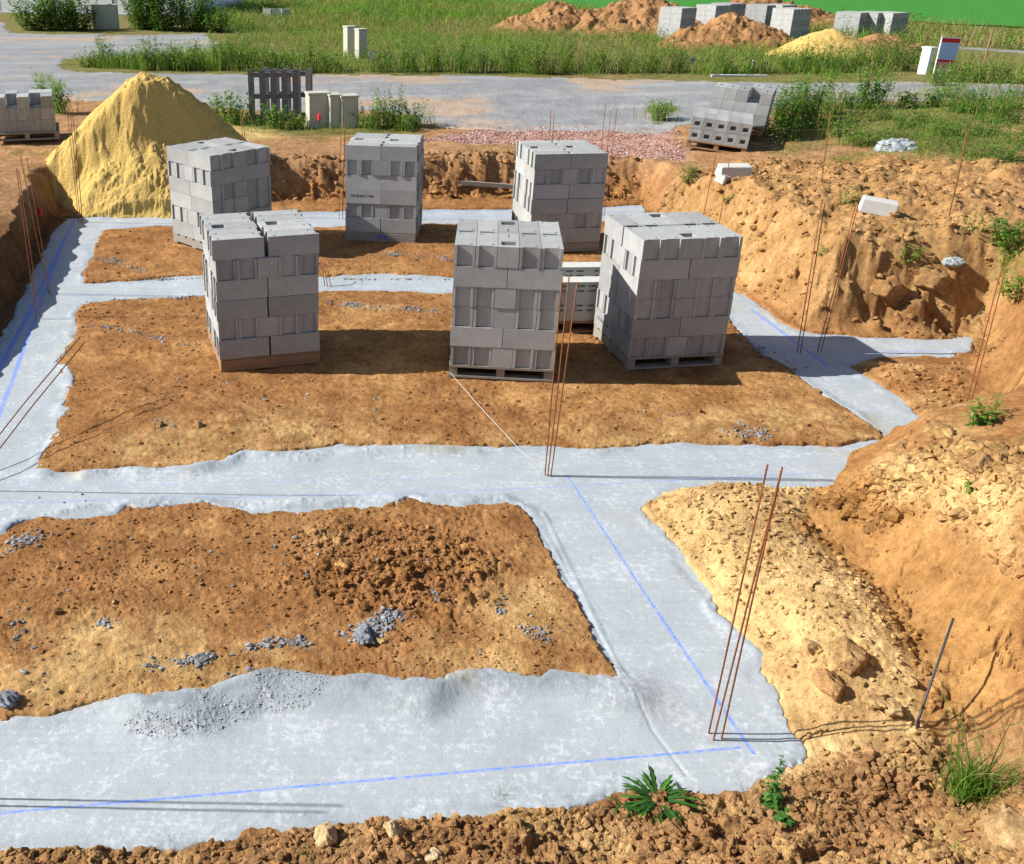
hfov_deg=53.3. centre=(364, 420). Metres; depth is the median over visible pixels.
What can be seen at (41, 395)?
rebar
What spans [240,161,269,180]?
concrete block
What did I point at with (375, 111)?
weed plant
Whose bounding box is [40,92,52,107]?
concrete block
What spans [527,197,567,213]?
concrete block
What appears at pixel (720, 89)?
concrete block
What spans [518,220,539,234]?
concrete block
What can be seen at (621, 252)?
concrete block
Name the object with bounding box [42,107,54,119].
concrete block
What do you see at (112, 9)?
door
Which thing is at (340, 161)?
rebar
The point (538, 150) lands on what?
concrete block
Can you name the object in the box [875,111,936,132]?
weed plant
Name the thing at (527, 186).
concrete block
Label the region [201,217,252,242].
concrete block
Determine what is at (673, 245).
concrete block
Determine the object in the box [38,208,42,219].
marker peg
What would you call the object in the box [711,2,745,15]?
block stack
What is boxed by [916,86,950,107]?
weed plant
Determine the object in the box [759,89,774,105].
concrete block
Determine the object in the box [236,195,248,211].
concrete block
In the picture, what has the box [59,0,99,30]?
bush
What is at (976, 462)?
boulder
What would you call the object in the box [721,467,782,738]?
rebar
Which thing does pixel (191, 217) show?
concrete block
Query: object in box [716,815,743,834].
boulder
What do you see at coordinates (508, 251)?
concrete block
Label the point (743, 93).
concrete block
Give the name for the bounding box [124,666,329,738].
concrete grit
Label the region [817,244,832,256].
weed plant
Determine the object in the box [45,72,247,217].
sand heap
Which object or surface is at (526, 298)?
concrete block
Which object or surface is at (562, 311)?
slotted block
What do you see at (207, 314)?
concrete block
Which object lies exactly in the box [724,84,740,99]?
concrete block
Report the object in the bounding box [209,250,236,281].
concrete block
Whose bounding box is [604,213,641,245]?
concrete block
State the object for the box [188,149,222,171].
concrete block
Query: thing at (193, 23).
bush
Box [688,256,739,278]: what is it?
concrete block
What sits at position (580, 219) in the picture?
concrete block
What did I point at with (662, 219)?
concrete block
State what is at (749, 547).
rebar
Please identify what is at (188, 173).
concrete block
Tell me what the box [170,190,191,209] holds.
concrete block
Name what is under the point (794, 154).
short grass
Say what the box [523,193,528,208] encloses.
concrete block
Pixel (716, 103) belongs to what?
concrete block
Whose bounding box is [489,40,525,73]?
weed plant
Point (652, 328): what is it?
concrete block
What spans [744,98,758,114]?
concrete block
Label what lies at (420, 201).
concrete block
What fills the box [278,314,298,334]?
concrete block
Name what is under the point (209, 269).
concrete block
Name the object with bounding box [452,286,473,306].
concrete block
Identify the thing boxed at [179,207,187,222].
concrete block
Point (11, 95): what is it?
concrete block
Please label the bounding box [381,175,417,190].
concrete block
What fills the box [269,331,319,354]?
concrete block
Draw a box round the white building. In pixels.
[0,0,241,15]
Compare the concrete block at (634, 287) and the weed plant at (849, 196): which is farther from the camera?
the weed plant at (849, 196)
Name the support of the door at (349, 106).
in the utility box at (348, 103)
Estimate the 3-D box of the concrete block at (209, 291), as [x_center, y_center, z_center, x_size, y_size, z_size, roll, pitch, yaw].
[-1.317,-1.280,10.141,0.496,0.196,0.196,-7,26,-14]
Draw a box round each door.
[92,7,111,27]
[110,7,116,27]
[311,98,327,124]
[332,100,338,125]
[344,101,356,125]
[349,29,354,55]
[360,32,365,56]
[927,51,933,73]
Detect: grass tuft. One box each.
[493,776,518,803]
[733,769,774,806]
[881,621,1023,804]
[912,731,1023,810]
[935,822,964,851]
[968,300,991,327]
[983,745,1023,794]
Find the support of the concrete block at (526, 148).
on the concrete blocks
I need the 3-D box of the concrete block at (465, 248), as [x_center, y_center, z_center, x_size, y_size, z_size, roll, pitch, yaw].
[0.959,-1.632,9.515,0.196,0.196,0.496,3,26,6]
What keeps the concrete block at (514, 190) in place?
on the concrete blocks
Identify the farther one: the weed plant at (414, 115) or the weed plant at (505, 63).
the weed plant at (505, 63)
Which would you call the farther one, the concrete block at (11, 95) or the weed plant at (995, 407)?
the concrete block at (11, 95)
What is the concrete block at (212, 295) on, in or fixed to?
on the concrete block at (248, 327)
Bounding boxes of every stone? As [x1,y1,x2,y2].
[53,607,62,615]
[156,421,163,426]
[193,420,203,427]
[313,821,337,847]
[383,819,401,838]
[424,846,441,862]
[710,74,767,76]
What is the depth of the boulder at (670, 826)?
4.78 m
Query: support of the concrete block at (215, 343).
on the pallet at (268, 361)
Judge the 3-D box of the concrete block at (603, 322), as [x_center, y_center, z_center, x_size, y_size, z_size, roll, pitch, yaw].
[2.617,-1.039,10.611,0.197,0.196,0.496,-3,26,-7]
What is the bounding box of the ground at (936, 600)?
[0,0,1023,863]
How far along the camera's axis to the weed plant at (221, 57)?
28.58 m
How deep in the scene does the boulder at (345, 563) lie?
6.78 m
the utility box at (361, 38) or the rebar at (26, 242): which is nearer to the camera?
the rebar at (26, 242)
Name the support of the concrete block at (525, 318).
on the concrete blocks
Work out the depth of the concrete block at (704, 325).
9.93 m
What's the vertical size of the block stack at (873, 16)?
0.926 m
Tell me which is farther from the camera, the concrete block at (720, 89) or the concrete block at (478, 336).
the concrete block at (720, 89)
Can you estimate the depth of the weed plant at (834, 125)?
18.14 m
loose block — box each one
[714,174,731,184]
[715,163,751,177]
[858,195,898,216]
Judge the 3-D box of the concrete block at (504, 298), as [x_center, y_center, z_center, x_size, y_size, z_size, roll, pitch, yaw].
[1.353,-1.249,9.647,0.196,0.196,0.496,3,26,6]
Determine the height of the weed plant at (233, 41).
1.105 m
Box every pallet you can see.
[0,122,59,140]
[173,232,202,249]
[208,327,319,371]
[247,69,298,120]
[262,67,312,117]
[345,217,421,242]
[448,347,552,381]
[556,321,593,332]
[562,241,598,251]
[593,324,723,369]
[686,139,746,152]
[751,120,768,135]
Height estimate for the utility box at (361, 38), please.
0.940 m
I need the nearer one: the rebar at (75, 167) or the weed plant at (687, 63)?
the rebar at (75, 167)
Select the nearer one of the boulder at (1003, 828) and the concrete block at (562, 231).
the boulder at (1003, 828)
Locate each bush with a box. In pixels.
[4,0,54,30]
[27,0,84,30]
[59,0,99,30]
[120,0,165,29]
[135,0,189,30]
[164,0,222,31]
[190,6,237,32]
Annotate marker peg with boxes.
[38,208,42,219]
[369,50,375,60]
[982,29,993,68]
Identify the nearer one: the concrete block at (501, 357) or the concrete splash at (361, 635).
the concrete splash at (361, 635)
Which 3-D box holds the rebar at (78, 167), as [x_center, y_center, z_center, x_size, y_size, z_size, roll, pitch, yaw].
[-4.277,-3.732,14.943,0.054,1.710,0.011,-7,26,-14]
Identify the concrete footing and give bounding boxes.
[0,205,972,851]
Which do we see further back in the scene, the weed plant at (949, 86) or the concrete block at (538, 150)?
the weed plant at (949, 86)
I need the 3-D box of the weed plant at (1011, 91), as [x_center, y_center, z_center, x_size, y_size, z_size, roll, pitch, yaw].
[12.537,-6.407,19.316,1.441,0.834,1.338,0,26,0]
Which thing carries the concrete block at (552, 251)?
on the concrete blocks
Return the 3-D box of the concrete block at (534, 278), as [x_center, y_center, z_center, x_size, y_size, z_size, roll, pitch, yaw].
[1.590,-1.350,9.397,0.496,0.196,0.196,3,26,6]
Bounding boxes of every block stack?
[657,6,696,37]
[696,4,731,24]
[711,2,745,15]
[745,4,775,25]
[766,4,797,7]
[770,7,811,38]
[833,11,868,36]
[855,11,881,34]
[876,11,909,36]
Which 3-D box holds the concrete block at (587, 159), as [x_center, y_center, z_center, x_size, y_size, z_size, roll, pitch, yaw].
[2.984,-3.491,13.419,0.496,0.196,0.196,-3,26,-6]
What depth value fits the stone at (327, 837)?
4.74 m
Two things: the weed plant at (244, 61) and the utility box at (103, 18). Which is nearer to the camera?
the weed plant at (244, 61)
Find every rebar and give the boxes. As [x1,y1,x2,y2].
[0,337,79,433]
[0,341,84,448]
[16,168,36,317]
[18,170,39,317]
[20,155,48,292]
[26,157,50,294]
[67,111,78,221]
[70,112,80,222]
[72,111,82,222]
[339,128,340,213]
[342,113,345,218]
[544,277,562,474]
[547,273,569,475]
[550,282,577,476]
[601,104,605,149]
[604,110,616,214]
[703,151,716,214]
[708,464,767,733]
[713,471,781,740]
[719,159,729,223]
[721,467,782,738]
[797,204,821,352]
[800,203,824,352]
[817,205,855,351]
[820,204,858,352]
[821,111,830,181]
[948,132,967,216]
[966,270,1001,401]
[971,271,1004,399]
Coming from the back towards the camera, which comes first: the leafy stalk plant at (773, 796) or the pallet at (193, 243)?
the pallet at (193, 243)
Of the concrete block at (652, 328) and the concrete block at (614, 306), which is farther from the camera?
the concrete block at (614, 306)
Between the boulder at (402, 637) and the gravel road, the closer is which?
the boulder at (402, 637)
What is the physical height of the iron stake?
0.579 m
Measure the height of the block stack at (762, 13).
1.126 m
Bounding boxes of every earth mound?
[491,0,585,34]
[569,0,702,36]
[656,12,794,50]
[729,0,835,29]
[857,33,935,54]
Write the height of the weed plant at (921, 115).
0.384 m
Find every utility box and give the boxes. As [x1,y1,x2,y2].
[91,4,112,28]
[107,4,119,28]
[304,90,330,127]
[327,92,341,127]
[340,93,358,127]
[342,25,356,56]
[354,28,367,58]
[917,46,936,74]
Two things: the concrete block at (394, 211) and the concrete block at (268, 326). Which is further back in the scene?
the concrete block at (394, 211)
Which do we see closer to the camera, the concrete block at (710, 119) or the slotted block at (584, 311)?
the slotted block at (584, 311)
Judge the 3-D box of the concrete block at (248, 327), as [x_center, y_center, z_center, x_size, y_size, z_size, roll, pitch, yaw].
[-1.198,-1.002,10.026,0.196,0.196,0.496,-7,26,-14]
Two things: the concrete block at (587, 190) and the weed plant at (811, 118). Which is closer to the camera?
the concrete block at (587, 190)
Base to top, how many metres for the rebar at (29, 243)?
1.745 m
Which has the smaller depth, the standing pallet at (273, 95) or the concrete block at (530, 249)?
the concrete block at (530, 249)
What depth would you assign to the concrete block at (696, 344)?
10.03 m
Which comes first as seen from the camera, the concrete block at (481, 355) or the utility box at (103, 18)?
the concrete block at (481, 355)
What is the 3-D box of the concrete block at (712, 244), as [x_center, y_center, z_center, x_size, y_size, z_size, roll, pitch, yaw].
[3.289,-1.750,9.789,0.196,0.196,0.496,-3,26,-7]
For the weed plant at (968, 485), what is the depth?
6.31 m
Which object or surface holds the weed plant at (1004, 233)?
on the ground at (936, 600)
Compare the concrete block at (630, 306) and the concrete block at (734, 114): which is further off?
the concrete block at (734, 114)
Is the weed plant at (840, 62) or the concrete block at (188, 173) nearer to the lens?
the concrete block at (188, 173)
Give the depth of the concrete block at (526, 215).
13.63 m
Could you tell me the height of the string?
0.114 m
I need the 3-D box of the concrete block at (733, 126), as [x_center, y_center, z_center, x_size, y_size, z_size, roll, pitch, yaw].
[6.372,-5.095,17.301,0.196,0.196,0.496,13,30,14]
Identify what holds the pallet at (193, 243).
on the ground at (936, 600)
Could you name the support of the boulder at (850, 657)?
on the ground at (936, 600)
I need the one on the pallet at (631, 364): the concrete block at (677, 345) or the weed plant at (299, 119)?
the concrete block at (677, 345)
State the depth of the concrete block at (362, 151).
13.76 m
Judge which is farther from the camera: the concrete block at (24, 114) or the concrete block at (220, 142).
the concrete block at (24, 114)
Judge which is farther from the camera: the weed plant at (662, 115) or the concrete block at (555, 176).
the weed plant at (662, 115)
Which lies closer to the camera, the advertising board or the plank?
the plank
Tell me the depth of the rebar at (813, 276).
10.24 m
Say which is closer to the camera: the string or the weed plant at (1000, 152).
the string
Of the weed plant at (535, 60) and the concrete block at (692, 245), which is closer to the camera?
the concrete block at (692, 245)
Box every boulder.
[334,558,352,570]
[375,638,386,643]
[397,632,408,641]
[658,817,686,833]
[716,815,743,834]
[801,639,821,655]
[812,668,844,700]
[829,635,868,675]
[861,688,887,709]
[869,275,908,307]
[884,698,903,717]
[887,441,908,453]
[905,673,918,686]
[913,265,951,296]
[922,422,954,437]
[960,453,994,475]
[982,800,1023,852]
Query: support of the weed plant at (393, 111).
on the ground at (936, 600)
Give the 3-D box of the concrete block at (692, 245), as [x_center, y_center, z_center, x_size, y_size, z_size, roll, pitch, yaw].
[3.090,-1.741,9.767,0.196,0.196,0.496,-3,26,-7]
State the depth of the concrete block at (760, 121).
17.91 m
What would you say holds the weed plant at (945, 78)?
on the ground at (936, 600)
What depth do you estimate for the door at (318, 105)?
19.45 m
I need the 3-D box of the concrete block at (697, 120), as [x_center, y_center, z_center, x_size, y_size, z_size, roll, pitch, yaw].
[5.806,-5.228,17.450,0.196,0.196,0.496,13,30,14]
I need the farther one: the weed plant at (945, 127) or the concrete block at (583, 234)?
the weed plant at (945, 127)
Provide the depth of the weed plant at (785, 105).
18.93 m
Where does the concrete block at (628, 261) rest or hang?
on the concrete block at (634, 287)
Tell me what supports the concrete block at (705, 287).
on the concrete block at (702, 306)
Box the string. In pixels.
[452,375,543,468]
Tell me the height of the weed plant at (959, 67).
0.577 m
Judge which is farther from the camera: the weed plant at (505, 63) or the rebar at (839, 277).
the weed plant at (505, 63)
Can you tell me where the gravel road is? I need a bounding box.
[0,22,1023,133]
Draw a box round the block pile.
[263,9,288,17]
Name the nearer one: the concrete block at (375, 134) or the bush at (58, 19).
the concrete block at (375, 134)
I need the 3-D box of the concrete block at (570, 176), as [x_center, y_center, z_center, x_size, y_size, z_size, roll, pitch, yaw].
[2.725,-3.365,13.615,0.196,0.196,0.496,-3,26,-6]
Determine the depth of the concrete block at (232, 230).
9.68 m
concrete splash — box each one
[0,689,20,708]
[352,623,375,644]
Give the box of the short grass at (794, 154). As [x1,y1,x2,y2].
[3,66,1023,274]
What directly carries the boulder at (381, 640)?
on the ground at (936, 600)
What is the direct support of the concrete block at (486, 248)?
on the concrete block
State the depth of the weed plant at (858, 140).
17.23 m
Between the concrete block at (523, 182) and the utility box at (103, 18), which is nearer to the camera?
the concrete block at (523, 182)
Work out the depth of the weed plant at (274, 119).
19.39 m
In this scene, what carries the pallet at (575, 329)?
on the ground at (936, 600)
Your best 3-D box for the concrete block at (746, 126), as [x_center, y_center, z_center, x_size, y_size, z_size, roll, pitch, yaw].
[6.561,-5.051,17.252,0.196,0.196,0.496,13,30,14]
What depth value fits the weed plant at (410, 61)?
28.34 m
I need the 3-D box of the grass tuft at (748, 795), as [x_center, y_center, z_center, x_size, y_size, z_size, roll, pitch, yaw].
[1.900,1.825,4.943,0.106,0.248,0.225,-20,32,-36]
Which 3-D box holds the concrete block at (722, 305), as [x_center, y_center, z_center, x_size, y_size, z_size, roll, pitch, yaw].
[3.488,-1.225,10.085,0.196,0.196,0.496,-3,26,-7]
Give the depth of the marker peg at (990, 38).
26.71 m
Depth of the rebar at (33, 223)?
11.82 m
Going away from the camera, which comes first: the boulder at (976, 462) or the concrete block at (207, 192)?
the boulder at (976, 462)
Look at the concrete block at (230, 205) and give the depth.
13.50 m
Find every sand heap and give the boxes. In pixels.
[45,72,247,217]
[765,28,881,58]
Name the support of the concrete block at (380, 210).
on the concrete blocks
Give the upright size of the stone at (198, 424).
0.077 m
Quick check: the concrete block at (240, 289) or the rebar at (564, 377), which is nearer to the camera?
the rebar at (564, 377)
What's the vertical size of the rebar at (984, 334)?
1.530 m
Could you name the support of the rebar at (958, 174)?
on the ground at (936, 600)
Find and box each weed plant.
[30,80,47,89]
[47,79,83,114]
[60,47,109,66]
[76,33,123,65]
[103,50,132,67]
[121,44,160,70]
[129,34,179,70]
[140,38,184,69]
[159,42,202,72]
[180,38,218,67]
[200,30,238,71]
[201,87,269,126]
[206,90,230,118]
[214,31,257,69]
[227,38,270,72]
[249,38,297,69]
[255,103,297,130]
[264,46,314,69]
[276,39,347,72]
[281,106,308,128]
[313,50,356,72]
[335,100,393,131]
[349,41,401,73]
[353,84,429,129]
[375,38,438,72]
[377,112,423,133]
[393,96,437,128]
[412,38,457,73]
[424,34,482,74]
[463,42,506,75]
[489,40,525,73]
[510,36,558,74]
[539,30,599,73]
[540,52,560,74]
[572,40,627,75]
[605,46,655,73]
[628,39,679,74]
[633,97,677,122]
[656,46,707,73]
[675,162,700,182]
[680,49,746,74]
[721,194,733,203]
[728,49,785,74]
[752,118,783,137]
[762,46,821,73]
[765,115,821,143]
[768,76,820,130]
[778,71,862,128]
[779,37,846,73]
[780,88,858,131]
[808,74,865,117]
[809,111,872,140]
[815,42,868,72]
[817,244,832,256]
[825,124,915,151]
[833,90,863,110]
[836,37,883,70]
[837,65,906,111]
[838,186,862,204]
[851,100,921,120]
[855,29,915,72]
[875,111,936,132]
[884,36,925,71]
[892,90,925,108]
[898,242,925,263]
[900,103,951,123]
[903,118,972,137]
[911,63,975,86]
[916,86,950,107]
[929,80,976,97]
[931,60,982,82]
[933,87,992,115]
[939,70,1017,115]
[944,91,1023,127]
[946,112,1016,139]
[956,60,999,83]
[960,395,1007,426]
[962,212,1006,233]
[963,478,973,494]
[964,138,1023,161]
[969,119,1023,147]
[972,65,1023,112]
[974,58,1017,83]
[990,214,1023,253]
[990,391,1004,413]
[994,269,1023,299]
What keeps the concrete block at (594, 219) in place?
on the concrete blocks
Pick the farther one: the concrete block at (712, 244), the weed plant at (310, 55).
the weed plant at (310, 55)
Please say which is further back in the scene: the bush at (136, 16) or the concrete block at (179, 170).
the bush at (136, 16)
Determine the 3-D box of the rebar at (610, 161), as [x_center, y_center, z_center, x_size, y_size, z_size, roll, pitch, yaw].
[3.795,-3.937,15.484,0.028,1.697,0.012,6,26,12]
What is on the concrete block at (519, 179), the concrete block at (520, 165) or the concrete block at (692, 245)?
the concrete block at (520, 165)
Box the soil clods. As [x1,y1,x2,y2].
[0,150,1023,863]
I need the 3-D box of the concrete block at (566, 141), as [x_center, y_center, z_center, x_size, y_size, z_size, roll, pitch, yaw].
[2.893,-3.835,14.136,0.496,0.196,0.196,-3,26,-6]
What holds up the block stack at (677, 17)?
on the ground at (936, 600)
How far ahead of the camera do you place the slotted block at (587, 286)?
10.80 m
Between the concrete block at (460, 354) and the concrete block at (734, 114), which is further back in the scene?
the concrete block at (734, 114)
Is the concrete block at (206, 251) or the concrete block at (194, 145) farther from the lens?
the concrete block at (194, 145)
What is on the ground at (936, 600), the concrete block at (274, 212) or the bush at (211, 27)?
the bush at (211, 27)
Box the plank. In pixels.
[461,180,512,188]
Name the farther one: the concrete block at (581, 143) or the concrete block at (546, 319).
the concrete block at (581, 143)
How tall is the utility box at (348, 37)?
0.990 m
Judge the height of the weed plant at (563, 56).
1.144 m
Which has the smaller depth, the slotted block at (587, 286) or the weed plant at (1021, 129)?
the slotted block at (587, 286)
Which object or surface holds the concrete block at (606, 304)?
on the concrete blocks
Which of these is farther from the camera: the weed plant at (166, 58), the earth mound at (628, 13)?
the earth mound at (628, 13)
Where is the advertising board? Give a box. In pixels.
[933,37,960,76]
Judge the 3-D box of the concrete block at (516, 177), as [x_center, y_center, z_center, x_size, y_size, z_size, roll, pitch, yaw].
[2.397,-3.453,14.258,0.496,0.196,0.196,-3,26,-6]
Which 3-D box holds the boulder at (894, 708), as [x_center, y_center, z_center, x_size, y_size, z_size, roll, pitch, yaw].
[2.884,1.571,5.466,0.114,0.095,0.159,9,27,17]
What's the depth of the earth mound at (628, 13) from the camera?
41.06 m
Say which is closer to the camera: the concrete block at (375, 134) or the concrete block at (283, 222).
the concrete block at (283, 222)
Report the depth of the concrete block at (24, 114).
17.63 m
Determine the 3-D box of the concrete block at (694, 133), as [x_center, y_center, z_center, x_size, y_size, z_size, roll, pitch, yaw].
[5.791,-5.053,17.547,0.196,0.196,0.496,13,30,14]
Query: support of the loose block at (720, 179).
on the ground at (936, 600)
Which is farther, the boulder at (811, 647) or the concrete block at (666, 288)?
the concrete block at (666, 288)
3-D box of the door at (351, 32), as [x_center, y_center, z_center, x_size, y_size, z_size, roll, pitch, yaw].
[-0.396,-12.095,32.097,0.260,0.790,0.006,-13,29,-26]
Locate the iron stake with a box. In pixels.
[915,618,953,728]
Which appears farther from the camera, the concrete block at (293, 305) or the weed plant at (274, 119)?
the weed plant at (274, 119)
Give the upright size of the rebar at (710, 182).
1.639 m
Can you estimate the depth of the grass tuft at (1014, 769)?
4.88 m
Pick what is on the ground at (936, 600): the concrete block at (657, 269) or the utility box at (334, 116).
the utility box at (334, 116)
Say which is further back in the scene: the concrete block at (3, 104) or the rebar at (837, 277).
the concrete block at (3, 104)
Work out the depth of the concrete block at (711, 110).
17.76 m
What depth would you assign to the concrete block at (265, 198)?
13.87 m
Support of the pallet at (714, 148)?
on the ground at (936, 600)
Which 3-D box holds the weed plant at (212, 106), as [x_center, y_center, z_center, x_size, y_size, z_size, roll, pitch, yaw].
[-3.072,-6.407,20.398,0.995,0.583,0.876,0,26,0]
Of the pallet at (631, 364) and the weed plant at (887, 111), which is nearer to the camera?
the pallet at (631, 364)
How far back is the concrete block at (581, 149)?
13.55 m
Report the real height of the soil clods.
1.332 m
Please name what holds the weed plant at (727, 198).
on the ground at (936, 600)
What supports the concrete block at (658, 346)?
on the pallet at (631, 364)
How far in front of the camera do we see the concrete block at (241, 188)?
13.52 m
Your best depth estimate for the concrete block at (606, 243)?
10.42 m
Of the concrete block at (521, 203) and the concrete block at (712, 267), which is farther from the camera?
the concrete block at (521, 203)
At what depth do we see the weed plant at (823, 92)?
19.36 m
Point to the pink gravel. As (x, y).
(582, 134)
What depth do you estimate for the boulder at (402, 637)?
6.16 m
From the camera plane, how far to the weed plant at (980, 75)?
24.57 m
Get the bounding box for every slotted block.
[558,302,570,320]
[559,277,572,301]
[562,262,600,276]
[569,302,595,320]
[570,276,598,301]
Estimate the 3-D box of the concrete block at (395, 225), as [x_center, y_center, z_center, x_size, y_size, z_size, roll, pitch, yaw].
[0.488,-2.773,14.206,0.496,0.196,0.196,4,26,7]
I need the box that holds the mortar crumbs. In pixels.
[0,251,807,699]
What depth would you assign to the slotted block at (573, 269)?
11.26 m
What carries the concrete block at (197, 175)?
on the concrete block at (207, 192)
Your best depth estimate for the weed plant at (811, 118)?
19.05 m
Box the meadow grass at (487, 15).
[84,0,1023,161]
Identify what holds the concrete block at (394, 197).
on the concrete block at (394, 211)
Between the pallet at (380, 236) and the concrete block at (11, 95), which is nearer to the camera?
the pallet at (380, 236)
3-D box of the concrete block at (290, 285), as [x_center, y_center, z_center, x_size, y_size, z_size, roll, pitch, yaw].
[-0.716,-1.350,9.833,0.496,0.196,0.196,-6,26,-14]
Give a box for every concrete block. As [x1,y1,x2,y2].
[0,94,6,108]
[0,106,6,120]
[0,121,8,132]
[5,90,17,104]
[6,105,18,120]
[8,121,20,132]
[16,93,29,108]
[18,108,30,120]
[20,120,32,131]
[29,89,40,103]
[30,104,42,119]
[31,120,43,131]
[40,89,52,98]
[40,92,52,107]
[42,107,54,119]
[43,119,55,130]
[166,144,197,165]
[167,161,175,176]
[169,175,190,194]
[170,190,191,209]
[171,204,179,220]
[172,218,193,238]
[175,163,184,179]
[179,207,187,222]
[181,142,209,148]
[184,165,192,181]
[187,209,196,225]
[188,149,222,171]
[190,181,223,201]
[191,196,224,214]
[192,140,222,146]
[193,167,201,183]
[193,225,202,241]
[196,212,204,226]
[199,212,249,234]
[201,167,240,186]
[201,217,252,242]
[202,147,234,168]
[202,253,205,276]
[203,139,234,144]
[203,240,209,265]
[203,272,206,294]
[204,222,256,248]
[205,259,208,282]
[205,291,211,321]
[206,227,259,249]
[206,278,208,297]
[206,309,208,326]
[207,264,210,286]
[208,283,211,307]
[208,315,211,335]
[209,232,264,260]
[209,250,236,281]
[210,270,213,294]
[211,290,213,308]
[211,308,238,340]
[211,322,213,341]
[213,145,246,166]
[213,276,267,300]
[213,296,267,320]
[213,327,216,347]
[215,137,245,143]
[216,334,269,359]
[224,144,258,164]
[224,183,235,199]
[225,197,236,212]
[235,180,247,196]
[236,142,269,162]
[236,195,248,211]
[236,258,257,279]
[238,318,258,338]
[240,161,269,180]
[243,205,271,216]
[247,178,259,194]
[248,193,259,208]
[251,209,301,221]
[254,214,303,226]
[257,218,309,231]
[257,247,277,278]
[258,311,278,336]
[259,176,270,192]
[260,191,271,206]
[261,223,312,246]
[264,228,318,256]
[267,273,318,296]
[267,293,318,316]
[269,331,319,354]
[277,255,298,276]
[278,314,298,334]
[298,254,318,274]
[298,313,317,332]
[345,142,382,160]
[345,160,359,174]
[345,174,380,189]
[345,203,358,216]
[345,217,380,231]
[346,189,380,203]
[348,140,383,143]
[350,137,385,140]
[354,135,387,138]
[356,133,389,135]
[359,203,373,217]
[360,160,373,174]
[373,204,387,218]
[374,161,388,175]
[381,144,418,161]
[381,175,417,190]
[381,188,417,205]
[381,217,416,233]
[383,141,419,156]
[385,139,420,155]
[386,136,422,150]
[387,205,401,218]
[388,161,402,175]
[390,134,423,148]
[402,200,418,219]
[403,155,420,176]
[419,190,422,209]
[420,149,423,168]
[450,320,502,347]
[450,346,470,365]
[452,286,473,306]
[452,293,473,326]
[453,265,507,287]
[454,231,476,265]
[457,218,477,243]
[471,347,491,366]
[473,287,494,307]
[473,306,494,327]
[475,232,497,266]
[477,219,497,232]
[491,348,512,367]
[494,285,515,308]
[494,308,515,328]
[497,233,519,267]
[498,220,518,232]
[502,327,555,350]
[507,268,561,290]
[511,211,515,219]
[512,184,516,199]
[512,198,521,218]
[512,349,533,368]
[514,170,517,183]
[515,155,524,175]
[515,289,537,309]
[515,308,536,329]
[516,140,552,155]
[516,187,520,202]
[517,172,521,188]
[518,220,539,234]
[518,233,541,268]
[519,143,558,159]
[519,190,523,206]
[521,175,525,192]
[521,207,544,221]
[523,146,561,162]
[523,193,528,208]
[524,163,548,184]
[525,179,529,195]
[527,148,564,163]
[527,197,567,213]
[529,182,569,199]
[530,151,571,169]
[533,348,554,369]
[536,309,558,330]
[537,290,559,310]
[538,221,560,234]
[540,234,563,269]
[545,214,559,222]
[548,169,563,183]
[551,140,586,142]
[556,142,591,145]
[559,213,573,227]
[560,228,565,241]
[561,145,597,147]
[562,169,577,183]
[564,148,599,150]
[565,227,600,241]
[566,198,603,213]
[568,150,608,168]
[568,183,605,198]
[573,213,587,227]
[577,168,592,183]
[587,213,602,226]
[592,168,606,182]
[594,307,612,339]
[596,288,604,311]
[598,270,617,302]
[600,252,619,283]
[602,294,610,317]
[603,234,610,255]
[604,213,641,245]
[609,238,617,261]
[609,300,618,324]
[611,323,649,357]
[616,244,625,267]
[616,286,655,319]
[616,307,625,331]
[618,266,657,299]
[622,226,663,260]
[623,313,680,338]
[624,213,661,226]
[624,250,632,273]
[631,255,690,279]
[644,212,680,225]
[644,226,683,259]
[647,337,668,356]
[653,298,674,318]
[655,279,677,299]
[661,212,699,225]
[664,225,703,258]
[666,336,687,355]
[672,298,694,317]
[675,278,696,298]
[679,315,728,336]
[680,211,718,224]
[683,225,723,257]
[685,335,706,354]
[688,128,701,140]
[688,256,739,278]
[690,111,704,128]
[692,297,713,316]
[694,106,705,112]
[694,278,716,297]
[699,129,713,142]
[701,224,742,257]
[702,113,716,130]
[703,108,717,122]
[704,334,725,353]
[710,97,723,109]
[711,131,725,144]
[711,296,732,315]
[713,82,729,98]
[714,114,728,132]
[714,277,735,296]
[717,109,729,115]
[721,99,734,110]
[723,133,737,145]
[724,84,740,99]
[726,116,740,134]
[729,111,740,116]
[733,99,748,112]
[735,135,749,147]
[736,85,751,101]
[738,118,752,135]
[741,112,752,118]
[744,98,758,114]
[750,83,765,98]
[753,114,768,128]
[756,103,771,116]
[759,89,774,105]
[764,85,777,98]
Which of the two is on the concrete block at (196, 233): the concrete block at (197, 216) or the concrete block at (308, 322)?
the concrete block at (197, 216)
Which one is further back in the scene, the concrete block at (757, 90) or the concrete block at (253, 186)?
the concrete block at (757, 90)
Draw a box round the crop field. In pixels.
[505,0,1023,26]
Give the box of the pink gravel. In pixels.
[424,124,685,160]
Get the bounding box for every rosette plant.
[606,796,640,818]
[620,764,700,827]
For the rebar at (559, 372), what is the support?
in the concrete footing
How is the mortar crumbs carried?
on the ground at (936, 600)
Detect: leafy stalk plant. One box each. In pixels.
[762,755,786,812]
[772,807,794,829]
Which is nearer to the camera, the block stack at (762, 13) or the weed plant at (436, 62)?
the weed plant at (436, 62)
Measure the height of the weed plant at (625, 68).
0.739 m
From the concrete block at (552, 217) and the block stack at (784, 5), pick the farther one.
the block stack at (784, 5)
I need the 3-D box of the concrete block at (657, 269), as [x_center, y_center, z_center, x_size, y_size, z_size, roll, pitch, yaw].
[2.864,-1.485,9.693,0.496,0.196,0.196,-3,26,-7]

